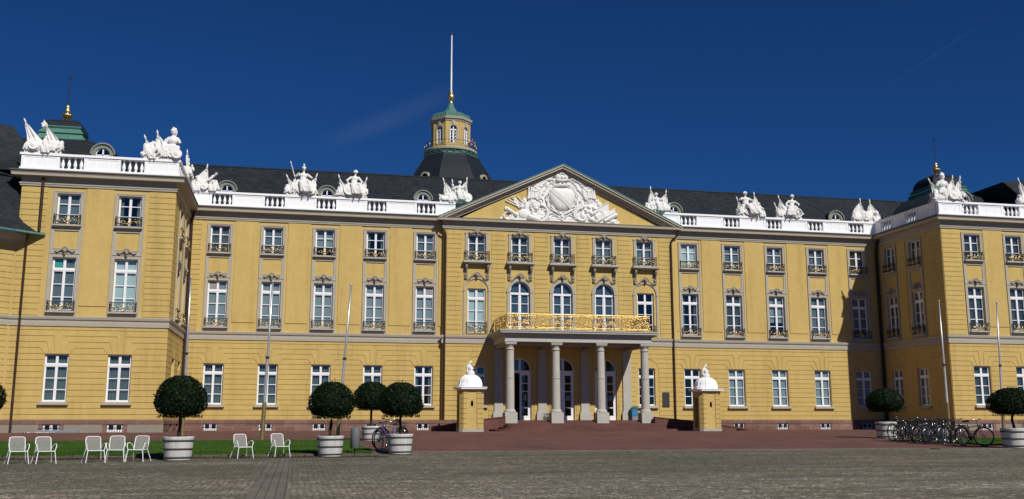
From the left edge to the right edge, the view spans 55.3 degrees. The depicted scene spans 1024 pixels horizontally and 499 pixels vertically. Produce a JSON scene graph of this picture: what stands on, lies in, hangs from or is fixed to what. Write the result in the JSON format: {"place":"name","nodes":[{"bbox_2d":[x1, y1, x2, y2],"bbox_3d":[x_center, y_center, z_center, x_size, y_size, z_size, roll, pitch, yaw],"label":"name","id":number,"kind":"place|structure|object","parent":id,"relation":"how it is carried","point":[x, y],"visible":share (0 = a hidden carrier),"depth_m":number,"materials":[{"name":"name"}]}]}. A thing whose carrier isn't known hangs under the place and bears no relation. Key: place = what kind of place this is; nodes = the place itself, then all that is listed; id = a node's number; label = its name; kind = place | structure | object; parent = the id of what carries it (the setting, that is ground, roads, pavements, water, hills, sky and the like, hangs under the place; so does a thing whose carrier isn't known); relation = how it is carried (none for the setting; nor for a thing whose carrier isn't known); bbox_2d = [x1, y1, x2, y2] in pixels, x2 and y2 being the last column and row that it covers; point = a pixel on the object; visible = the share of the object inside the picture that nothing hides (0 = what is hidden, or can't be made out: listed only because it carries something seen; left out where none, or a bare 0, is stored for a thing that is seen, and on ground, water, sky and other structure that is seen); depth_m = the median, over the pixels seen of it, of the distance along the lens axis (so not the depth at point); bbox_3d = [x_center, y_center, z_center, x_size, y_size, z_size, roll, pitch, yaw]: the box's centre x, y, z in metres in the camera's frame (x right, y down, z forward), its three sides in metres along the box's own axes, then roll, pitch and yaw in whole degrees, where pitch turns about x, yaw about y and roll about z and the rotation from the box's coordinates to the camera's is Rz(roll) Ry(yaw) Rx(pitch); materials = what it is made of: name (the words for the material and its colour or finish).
{"place":"outdoors","nodes":[
{"label":"outdoors","id":0,"kind":"place"},
{"bbox_2d":[0,437,1002,456],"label":"lawn","id":1,"kind":"structure","parent":0,"point":[202,446],"depth_m":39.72,"materials":[{"name":"green plant"}]},
{"bbox_2d":[0,429,1002,451],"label":"red paved terrace","id":2,"kind":"structure","parent":0,"point":[426,440],"depth_m":51.64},
{"bbox_2d":[0,124,45,419],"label":"side wing","id":3,"kind":"structure","parent":2,"relation":"on","point":[12,142],"depth_m":66.50,"materials":[{"name":"yellow paint"}]},
{"bbox_2d":[181,277,191,435],"bbox_3d":[-18.061,5.931,54.267,0.206,8.922,0.194,2,-10,-12],"label":"flagpole","id":4,"kind":"object","parent":2,"relation":"on","point":[185,373],"visible":0.63,"depth_m":54.31,"materials":[{"name":"metal"}]},
{"bbox_2d":[260,281,273,439],"bbox_3d":[-12.185,5.521,48.663,0.394,8.002,0.194,2,-10,-12],"label":"flagpole","id":5,"kind":"object","parent":2,"relation":"on","point":[263,418],"visible":0.85,"depth_m":48.44,"materials":[{"name":"metal"}]},
{"bbox_2d":[336,284,352,435],"bbox_3d":[-8.763,5.849,51.064,0.679,8.141,0.204,2,-10,-12],"label":"flagpole","id":6,"kind":"object","parent":2,"relation":"on","point":[342,382],"visible":0.67,"depth_m":51.06,"materials":[{"name":"metal"}]},
{"bbox_2d":[353,380,384,440],"bbox_3d":[-7.088,8.030,49.086,2.128,3.116,2.110,-3,-10,18],"label":"potted tree","id":7,"kind":"object","parent":2,"relation":"on","point":[367,394],"visible":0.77,"depth_m":48.52,"materials":[{"name":"green plant"}]},
{"bbox_2d":[373,421,406,450],"bbox_3d":[-4.736,7.245,37.926,0.708,1.134,2.045,-11,-14,34],"label":"bicycle","id":8,"kind":"object","parent":2,"relation":"on","point":[395,432],"visible":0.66,"depth_m":37.70,"materials":[{"name":"paint"}]},
{"bbox_2d":[453,361,487,431],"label":"sentry box","id":9,"kind":"object","parent":2,"relation":"on","point":[470,401],"visible":1,"depth_m":70.72,"materials":[{"name":"yellow stone"}]},
{"bbox_2d":[0,76,1023,432],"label":"palace","id":10,"kind":"structure","parent":2,"relation":"on","point":[574,300],"depth_m":81.95,"materials":[{"name":"yellow paint"}]},
{"bbox_2d":[22,118,63,153],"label":"sculpture group","id":11,"kind":"object","parent":10,"relation":"on","point":[50,142],"visible":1,"depth_m":68.19,"materials":[{"name":"white stone"}]},
{"bbox_2d":[37,354,68,404],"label":"window","id":12,"kind":"structure","parent":10,"relation":"in","point":[56,365],"depth_m":66.21,"materials":[{"name":"white paint"}]},
{"bbox_2d":[45,257,76,313],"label":"window","id":13,"kind":"structure","parent":10,"relation":"in","point":[63,279],"depth_m":67.30,"materials":[{"name":"white paint"}]},
{"bbox_2d":[52,194,80,227],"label":"window","id":14,"kind":"structure","parent":10,"relation":"in","point":[68,204],"depth_m":68.21,"materials":[{"name":"white paint"}]},
{"bbox_2d":[101,355,131,404],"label":"window","id":15,"kind":"structure","parent":10,"relation":"in","point":[119,366],"depth_m":67.06,"materials":[{"name":"white paint"}]},
{"bbox_2d":[108,259,137,314],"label":"window","id":16,"kind":"structure","parent":10,"relation":"in","point":[125,273],"depth_m":68.16,"materials":[{"name":"white paint"}]},
{"bbox_2d":[114,197,142,229],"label":"window","id":17,"kind":"structure","parent":10,"relation":"in","point":[122,199],"depth_m":69.00,"materials":[{"name":"white paint"}]},
{"bbox_2d":[140,127,181,159],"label":"sculpture group","id":18,"kind":"object","parent":10,"relation":"on","point":[159,148],"visible":1,"depth_m":69.75,"materials":[{"name":"white stone"}]},
{"bbox_2d":[191,164,219,190],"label":"sculpture group","id":19,"kind":"object","parent":10,"relation":"on","point":[202,181],"visible":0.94,"depth_m":79.32,"materials":[{"name":"white stone"}]},
{"bbox_2d":[203,363,223,406],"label":"window","id":20,"kind":"structure","parent":10,"relation":"in","point":[212,373],"depth_m":77.39,"materials":[{"name":"white glass"}]},
{"bbox_2d":[203,280,227,328],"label":"window","id":21,"kind":"structure","parent":10,"relation":"in","point":[216,298],"depth_m":78.42,"materials":[{"name":"white paint"}]},
{"bbox_2d":[207,226,230,254],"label":"window","id":22,"kind":"structure","parent":10,"relation":"in","point":[220,235],"depth_m":79.38,"materials":[{"name":"white paint"}]},
{"bbox_2d":[254,364,278,406],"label":"window","id":23,"kind":"structure","parent":10,"relation":"in","point":[271,396],"depth_m":78.22,"materials":[{"name":"white paint"}]},
{"bbox_2d":[257,282,280,329],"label":"window","id":24,"kind":"structure","parent":10,"relation":"in","point":[266,288],"depth_m":79.32,"materials":[{"name":"white paint"}]},
{"bbox_2d":[261,228,283,256],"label":"window","id":25,"kind":"structure","parent":10,"relation":"in","point":[273,237],"depth_m":80.22,"materials":[{"name":"white paint"}]},
{"bbox_2d":[284,161,317,195],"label":"sculpture group","id":26,"kind":"object","parent":10,"relation":"on","point":[303,185],"visible":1,"depth_m":80.82,"materials":[{"name":"white stone"}]},
{"bbox_2d":[307,365,330,406],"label":"window","id":27,"kind":"structure","parent":10,"relation":"in","point":[320,374],"depth_m":79.20,"materials":[{"name":"white glass"}]},
{"bbox_2d":[311,283,333,330],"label":"window","id":28,"kind":"structure","parent":10,"relation":"in","point":[323,293],"depth_m":80.20,"materials":[{"name":"white paint"}]},
{"bbox_2d":[313,230,335,257],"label":"window","id":29,"kind":"structure","parent":10,"relation":"in","point":[324,238],"depth_m":81.14,"materials":[{"name":"white paint"}]},
{"bbox_2d":[335,170,367,197],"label":"sculpture group","id":30,"kind":"object","parent":10,"relation":"on","point":[354,188],"visible":1,"depth_m":81.66,"materials":[{"name":"white stone"}]},
{"bbox_2d":[363,365,381,383],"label":"window","id":31,"kind":"structure","parent":10,"relation":"in","point":[370,372],"depth_m":80.12,"materials":[{"name":"white paint"}]},
{"bbox_2d":[362,285,384,331],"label":"window","id":32,"kind":"structure","parent":10,"relation":"in","point":[374,294],"depth_m":81.06,"materials":[{"name":"white paint"}]},
{"bbox_2d":[364,232,386,259],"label":"window","id":33,"kind":"structure","parent":10,"relation":"in","point":[382,240],"depth_m":81.94,"materials":[{"name":"white paint"}]},
{"bbox_2d":[413,286,435,332],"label":"window","id":34,"kind":"structure","parent":10,"relation":"in","point":[424,303],"depth_m":81.92,"materials":[{"name":"white paint"}]},
{"bbox_2d":[414,366,434,407],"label":"window","id":35,"kind":"structure","parent":10,"relation":"in","point":[430,368],"depth_m":80.87,"materials":[{"name":"white paint"}]},
{"bbox_2d":[414,234,436,261],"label":"window","id":36,"kind":"structure","parent":10,"relation":"in","point":[425,242],"depth_m":82.84,"materials":[{"name":"white paint"}]},
{"bbox_2d":[413,32,491,179],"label":"tower","id":37,"kind":"structure","parent":10,"relation":"on","point":[449,153],"depth_m":149.17,"materials":[{"name":"yellow paint"}]},
{"bbox_2d":[439,178,471,204],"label":"sculpture group","id":38,"kind":"object","parent":10,"relation":"on","point":[461,195],"visible":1,"depth_m":83.63,"materials":[{"name":"white stone"}]},
{"bbox_2d":[467,288,484,332],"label":"window","id":39,"kind":"structure","parent":10,"relation":"in","point":[476,297],"depth_m":82.46,"materials":[{"name":"white glass"}]},
{"bbox_2d":[468,235,485,260],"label":"window","id":40,"kind":"structure","parent":10,"relation":"in","point":[475,243],"depth_m":83.41,"materials":[{"name":"white paint"}]},
{"bbox_2d":[511,237,527,261],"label":"window","id":41,"kind":"structure","parent":10,"relation":"in","point":[519,245],"depth_m":84.19,"materials":[{"name":"white paint"}]},
{"bbox_2d":[510,282,529,327],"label":"window","id":42,"kind":"structure","parent":10,"relation":"in","point":[519,291],"depth_m":83.37,"materials":[{"name":"white paint"}]},
{"bbox_2d":[519,373,529,419],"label":"door leaf","id":43,"kind":"structure","parent":10,"relation":"in","point":[523,397],"depth_m":82.02,"materials":[{"name":"white paint"}]},
{"bbox_2d":[554,238,569,263],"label":"window","id":44,"kind":"structure","parent":10,"relation":"in","point":[561,246],"depth_m":85.00,"materials":[{"name":"white paint"}]},
{"bbox_2d":[553,283,571,329],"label":"window","id":45,"kind":"structure","parent":10,"relation":"in","point":[562,294],"depth_m":84.15,"materials":[{"name":"white paint"}]},
{"bbox_2d":[563,374,572,419],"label":"door leaf","id":46,"kind":"structure","parent":10,"relation":"in","point":[567,399],"depth_m":82.78,"materials":[{"name":"white paint"}]},
{"bbox_2d":[595,240,611,264],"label":"window","id":47,"kind":"structure","parent":10,"relation":"in","point":[602,248],"depth_m":85.79,"materials":[{"name":"white glass"}]},
{"bbox_2d":[595,284,613,330],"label":"window","id":48,"kind":"structure","parent":10,"relation":"in","point":[604,300],"depth_m":84.93,"materials":[{"name":"white glass"}]},
{"bbox_2d":[605,374,615,419],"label":"door leaf","id":49,"kind":"structure","parent":10,"relation":"in","point":[611,398],"depth_m":83.57,"materials":[{"name":"white paint"}]},
{"bbox_2d":[636,242,651,265],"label":"window","id":50,"kind":"structure","parent":10,"relation":"in","point":[643,249],"depth_m":86.58,"materials":[{"name":"white glass"}]},
{"bbox_2d":[637,293,653,331],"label":"window","id":51,"kind":"structure","parent":10,"relation":"in","point":[644,303],"depth_m":85.60,"materials":[{"name":"white paint"}]},
{"bbox_2d":[645,186,671,213],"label":"sculpture group","id":52,"kind":"object","parent":10,"relation":"on","point":[654,203],"visible":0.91,"depth_m":87.53,"materials":[{"name":"white stone"}]},
{"bbox_2d":[680,244,699,270],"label":"window","id":53,"kind":"structure","parent":10,"relation":"in","point":[688,252],"depth_m":87.80,"materials":[{"name":"white paint"}]},
{"bbox_2d":[683,369,699,407],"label":"window","id":54,"kind":"structure","parent":10,"relation":"in","point":[691,377],"depth_m":85.74,"materials":[{"name":"white paint"}]},
{"bbox_2d":[682,294,702,337],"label":"window","id":55,"kind":"structure","parent":10,"relation":"in","point":[695,300],"depth_m":86.88,"materials":[{"name":"white paint"}]},
{"bbox_2d":[723,246,743,271],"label":"window","id":56,"kind":"structure","parent":10,"relation":"in","point":[731,253],"depth_m":88.68,"materials":[{"name":"white paint"}]},
{"bbox_2d":[726,295,745,338],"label":"window","id":57,"kind":"structure","parent":10,"relation":"in","point":[733,302],"depth_m":87.78,"materials":[{"name":"white paint"}]},
{"bbox_2d":[728,370,748,408],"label":"window","id":58,"kind":"structure","parent":10,"relation":"in","point":[736,377],"depth_m":86.63,"materials":[{"name":"white paint"}]},
{"bbox_2d":[736,191,765,216],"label":"sculpture group","id":59,"kind":"object","parent":10,"relation":"on","point":[754,208],"visible":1,"depth_m":89.28,"materials":[{"name":"white stone"}]},
{"bbox_2d":[766,248,785,273],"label":"window","id":60,"kind":"structure","parent":10,"relation":"in","point":[773,254],"depth_m":89.53,"materials":[{"name":"white paint"}]},
{"bbox_2d":[769,296,788,339],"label":"window","id":61,"kind":"structure","parent":10,"relation":"in","point":[776,304],"depth_m":88.73,"materials":[{"name":"white paint"}]},
{"bbox_2d":[772,370,792,408],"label":"window","id":62,"kind":"structure","parent":10,"relation":"in","point":[779,377],"depth_m":87.50,"materials":[{"name":"white paint"}]},
{"bbox_2d":[774,194,803,218],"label":"sculpture group","id":63,"kind":"object","parent":10,"relation":"on","point":[790,210],"visible":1,"depth_m":90.06,"materials":[{"name":"white stone"}]},
{"bbox_2d":[808,249,827,274],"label":"window","id":64,"kind":"structure","parent":10,"relation":"in","point":[816,257],"depth_m":90.45,"materials":[{"name":"white glass"}]},
{"bbox_2d":[811,298,830,339],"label":"window","id":65,"kind":"structure","parent":10,"relation":"in","point":[818,308],"depth_m":89.53,"materials":[{"name":"white paint"}]},
{"bbox_2d":[815,371,834,408],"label":"window","id":66,"kind":"structure","parent":10,"relation":"in","point":[822,382],"depth_m":88.38,"materials":[{"name":"white paint"}]},
{"bbox_2d":[849,251,868,275],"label":"window","id":67,"kind":"structure","parent":10,"relation":"in","point":[856,263],"depth_m":91.32,"materials":[{"name":"white paint"}]},
{"bbox_2d":[852,299,872,340],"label":"window","id":68,"kind":"structure","parent":10,"relation":"in","point":[859,305],"depth_m":90.39,"materials":[{"name":"white paint"}]},
{"bbox_2d":[856,371,871,408],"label":"window","id":69,"kind":"structure","parent":10,"relation":"in","point":[864,389],"depth_m":89.29,"materials":[{"name":"white paint"}]},
{"bbox_2d":[851,199,880,221],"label":"sculpture group","id":70,"kind":"object","parent":10,"relation":"on","point":[870,214],"visible":0.99,"depth_m":91.83,"materials":[{"name":"white stone"}]},
{"bbox_2d":[882,248,895,274],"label":"window","id":71,"kind":"structure","parent":10,"relation":"in","point":[889,252],"depth_m":89.68,"materials":[{"name":"white glass"}]},
{"bbox_2d":[886,296,899,339],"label":"window","id":72,"kind":"structure","parent":10,"relation":"in","point":[892,300],"depth_m":88.90,"materials":[{"name":"white paint"}]},
{"bbox_2d":[894,370,905,408],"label":"window","id":73,"kind":"structure","parent":10,"relation":"in","point":[898,376],"depth_m":87.68,"materials":[{"name":"white glass"}]},
{"bbox_2d":[911,291,925,336],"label":"window","id":74,"kind":"structure","parent":10,"relation":"in","point":[918,296],"depth_m":85.24,"materials":[{"name":"white paint"}]},
{"bbox_2d":[916,368,931,407],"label":"window","id":75,"kind":"structure","parent":10,"relation":"in","point":[924,372],"depth_m":84.13,"materials":[{"name":"white glass"}]},
{"bbox_2d":[928,172,966,201],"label":"sculpture group","id":76,"kind":"object","parent":10,"relation":"on","point":[950,191],"visible":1,"depth_m":83.17,"materials":[{"name":"white stone"}]},
{"bbox_2d":[964,235,984,261],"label":"window","id":77,"kind":"structure","parent":10,"relation":"in","point":[972,246],"depth_m":83.21,"materials":[{"name":"glass"}]},
{"bbox_2d":[968,287,990,332],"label":"window","id":78,"kind":"structure","parent":10,"relation":"in","point":[976,295],"depth_m":82.32,"materials":[{"name":"white paint"}]},
{"bbox_2d":[974,366,990,407],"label":"window","id":79,"kind":"structure","parent":10,"relation":"in","point":[981,373],"depth_m":81.20,"materials":[{"name":"white paint"}]},
{"bbox_2d":[1005,236,1023,263],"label":"window","id":80,"kind":"structure","parent":10,"relation":"in","point":[1013,246],"depth_m":84.07,"materials":[{"name":"white paint"}]},
{"bbox_2d":[1010,288,1023,333],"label":"window","id":81,"kind":"structure","parent":10,"relation":"in","point":[1018,301],"depth_m":83.19,"materials":[{"name":"white paint"}]},
{"bbox_2d":[387,448,1013,451],"bbox_3d":[23.716,8.723,42.752,59.140,0.138,0.820,2,-10,-12],"label":"terrace edging","id":82,"kind":"object","parent":2,"relation":"on","point":[707,449],"visible":0.26,"depth_m":39.73,"materials":[{"name":"stone"}]},
{"bbox_2d":[688,364,723,430],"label":"sentry box","id":83,"kind":"object","parent":2,"relation":"on","point":[705,391],"visible":1,"depth_m":75.36,"materials":[{"name":"yellow stone"}]},
{"bbox_2d":[864,386,905,438],"bbox_3d":[21.000,9.168,55.075,2.284,2.936,2.223,-5,-11,26],"label":"potted tree","id":84,"kind":"object","parent":2,"relation":"on","point":[883,399],"visible":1,"depth_m":54.54,"materials":[{"name":"green plant"}]},
{"bbox_2d":[909,417,940,442],"bbox_3d":[20.438,8.915,48.180,2.268,1.247,0.778,4,-9,-24],"label":"bicycle","id":85,"kind":"object","parent":2,"relation":"on","point":[917,425],"visible":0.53,"depth_m":47.94,"materials":[{"name":"black paint"}]},
{"bbox_2d":[921,418,950,443],"bbox_3d":[20.408,8.716,46.933,2.269,1.253,0.782,6,-16,-30],"label":"bicycle","id":86,"kind":"object","parent":2,"relation":"on","point":[929,426],"visible":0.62,"depth_m":46.73,"materials":[{"name":"black paint"}]},
{"bbox_2d":[938,300,950,424],"bbox_3d":[27.856,7.585,62.966,0.244,8.688,0.194,2,-10,-12],"label":"flagpole","id":87,"kind":"object","parent":2,"relation":"on","point":[946,396],"visible":0.81,"depth_m":62.84,"materials":[{"name":"metal"}]},
{"bbox_2d":[935,418,969,444],"bbox_3d":[20.677,8.533,45.791,2.264,1.250,0.780,4,-13,-24],"label":"bicycle","id":88,"kind":"object","parent":2,"relation":"on","point":[948,430],"visible":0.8,"depth_m":45.65,"materials":[{"name":"black paint"}]},
{"bbox_2d":[954,418,994,445],"bbox_3d":[20.960,8.352,44.621,0.762,1.220,2.114,-2,-9,-19],"label":"bicycle","id":89,"kind":"object","parent":2,"relation":"on","point":[970,438],"visible":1,"depth_m":44.51,"materials":[{"name":"black paint"}]},
{"bbox_2d":[971,181,1023,211],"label":"side wing","id":90,"kind":"structure","parent":2,"relation":"on","point":[1005,192],"depth_m":93.98,"materials":[{"name":"black"}]},
{"bbox_2d":[995,301,1004,427],"bbox_3d":[31.640,7.675,63.369,0.474,8.667,0.194,2,-10,-12],"label":"flagpole","id":91,"kind":"object","parent":2,"relation":"on","point":[1001,387],"visible":0.74,"depth_m":63.39,"materials":[{"name":"metal"}]},
{"bbox_2d":[983,386,1023,448],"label":"potted tree","id":92,"kind":"object","parent":2,"relation":"on","point":[1007,401],"visible":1,"depth_m":42.01,"materials":[{"name":"green plant"}]},
{"bbox_2d":[0,439,1023,498],"bbox_3d":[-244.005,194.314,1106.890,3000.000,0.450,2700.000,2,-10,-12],"label":"cobbled square","id":93,"kind":"structure","parent":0,"point":[932,473],"depth_m":22.89,"materials":[{"name":"stone"}]},
{"bbox_2d":[4,436,29,463],"bbox_3d":[-14.789,6.006,29.244,0.595,0.800,0.635,7,-12,-34],"label":"chair","id":94,"kind":"object","parent":93,"relation":"on","point":[20,448],"visible":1,"depth_m":29.39,"materials":[{"name":"white paint"}]},
{"bbox_2d":[31,436,56,463],"bbox_3d":[-14.039,6.026,29.353,0.595,0.800,0.635,8,-13,-38],"label":"chair","id":95,"kind":"object","parent":93,"relation":"on","point":[47,446],"visible":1,"depth_m":29.50,"materials":[{"name":"white paint"}]},
{"bbox_2d":[81,436,105,462],"bbox_3d":[-12.790,6.121,29.925,0.595,0.800,0.635,7,-12,-34],"label":"chair","id":96,"kind":"object","parent":93,"relation":"on","point":[92,446],"visible":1,"depth_m":30.07,"materials":[{"name":"white paint"}]},
{"bbox_2d":[104,436,125,461],"bbox_3d":[-12.322,6.204,30.433,0.595,0.800,0.634,3,-10,-16],"label":"chair","id":97,"kind":"object","parent":93,"relation":"on","point":[119,448],"visible":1,"depth_m":30.61,"materials":[{"name":"white paint"}]},
{"bbox_2d":[125,436,150,461],"bbox_3d":[-11.670,6.228,30.571,0.595,0.800,0.635,0,-10,2],"label":"chair","id":98,"kind":"object","parent":93,"relation":"on","point":[146,443],"visible":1,"depth_m":30.75,"materials":[{"name":"white paint"}]},
{"bbox_2d":[152,370,209,460],"bbox_3d":[-10.655,5.317,31.397,1.777,2.865,1.792,-3,-10,15],"label":"potted tree","id":99,"kind":"object","parent":93,"relation":"on","point":[180,397],"visible":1,"depth_m":30.91,"materials":[{"name":"green plant"}]},
{"bbox_2d":[0,443,380,458],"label":"lawn kerb","id":100,"kind":"structure","parent":93,"relation":"on","point":[374,453],"depth_m":33.03,"materials":[{"name":"stone"}]},
{"bbox_2d":[1,456,389,459],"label":"bare soil strip","id":101,"kind":"object","parent":93,"relation":"on","point":[203,457],"visible":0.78,"depth_m":32.81,"materials":[{"name":"brown soil"}]},
{"bbox_2d":[0,455,376,459],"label":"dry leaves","id":102,"kind":"object","parent":101,"relation":"on","point":[163,458],"visible":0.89,"depth_m":32.41,"materials":[{"name":"brown plant"}]},
{"bbox_2d":[230,434,253,458],"bbox_3d":[-9.024,6.577,32.699,0.595,0.800,0.635,8,-13,-38],"label":"chair","id":103,"kind":"object","parent":101,"relation":"on","point":[237,443],"visible":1,"depth_m":32.83,"materials":[{"name":"white paint"}]},
{"bbox_2d":[245,458,290,498],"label":"sett strip","id":104,"kind":"object","parent":93,"relation":"on","point":[272,481],"visible":1,"depth_m":20.59,"materials":[{"name":"grey stone"}]},
{"bbox_2d":[307,380,355,456],"bbox_3d":[-6.271,5.803,33.837,1.759,2.700,1.712,7,-12,-36],"label":"potted tree","id":105,"kind":"object","parent":93,"relation":"on","point":[333,400],"visible":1,"depth_m":33.41,"materials":[{"name":"green plant"}]},
{"bbox_2d":[350,425,359,453],"bbox_3d":[-5.609,6.806,34.938,0.330,1.065,0.365,2,-10,-12],"label":"litter bin","id":106,"kind":"object","parent":93,"relation":"on","point":[355,439],"visible":0.88,"depth_m":34.81,"materials":[{"name":"grey metal"}]},
{"bbox_2d":[377,379,424,454],"bbox_3d":[-4.076,6.099,35.780,1.774,2.744,1.773,-3,-10,17],"label":"potted tree","id":107,"kind":"object","parent":93,"relation":"on","point":[400,399],"visible":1,"depth_m":35.33,"materials":[{"name":"green plant"}]},
{"bbox_2d":[0,0,1023,231],"label":"sky","id":108,"kind":"structure","parent":0,"point":[815,98],"materials":[{"name":"blue"}]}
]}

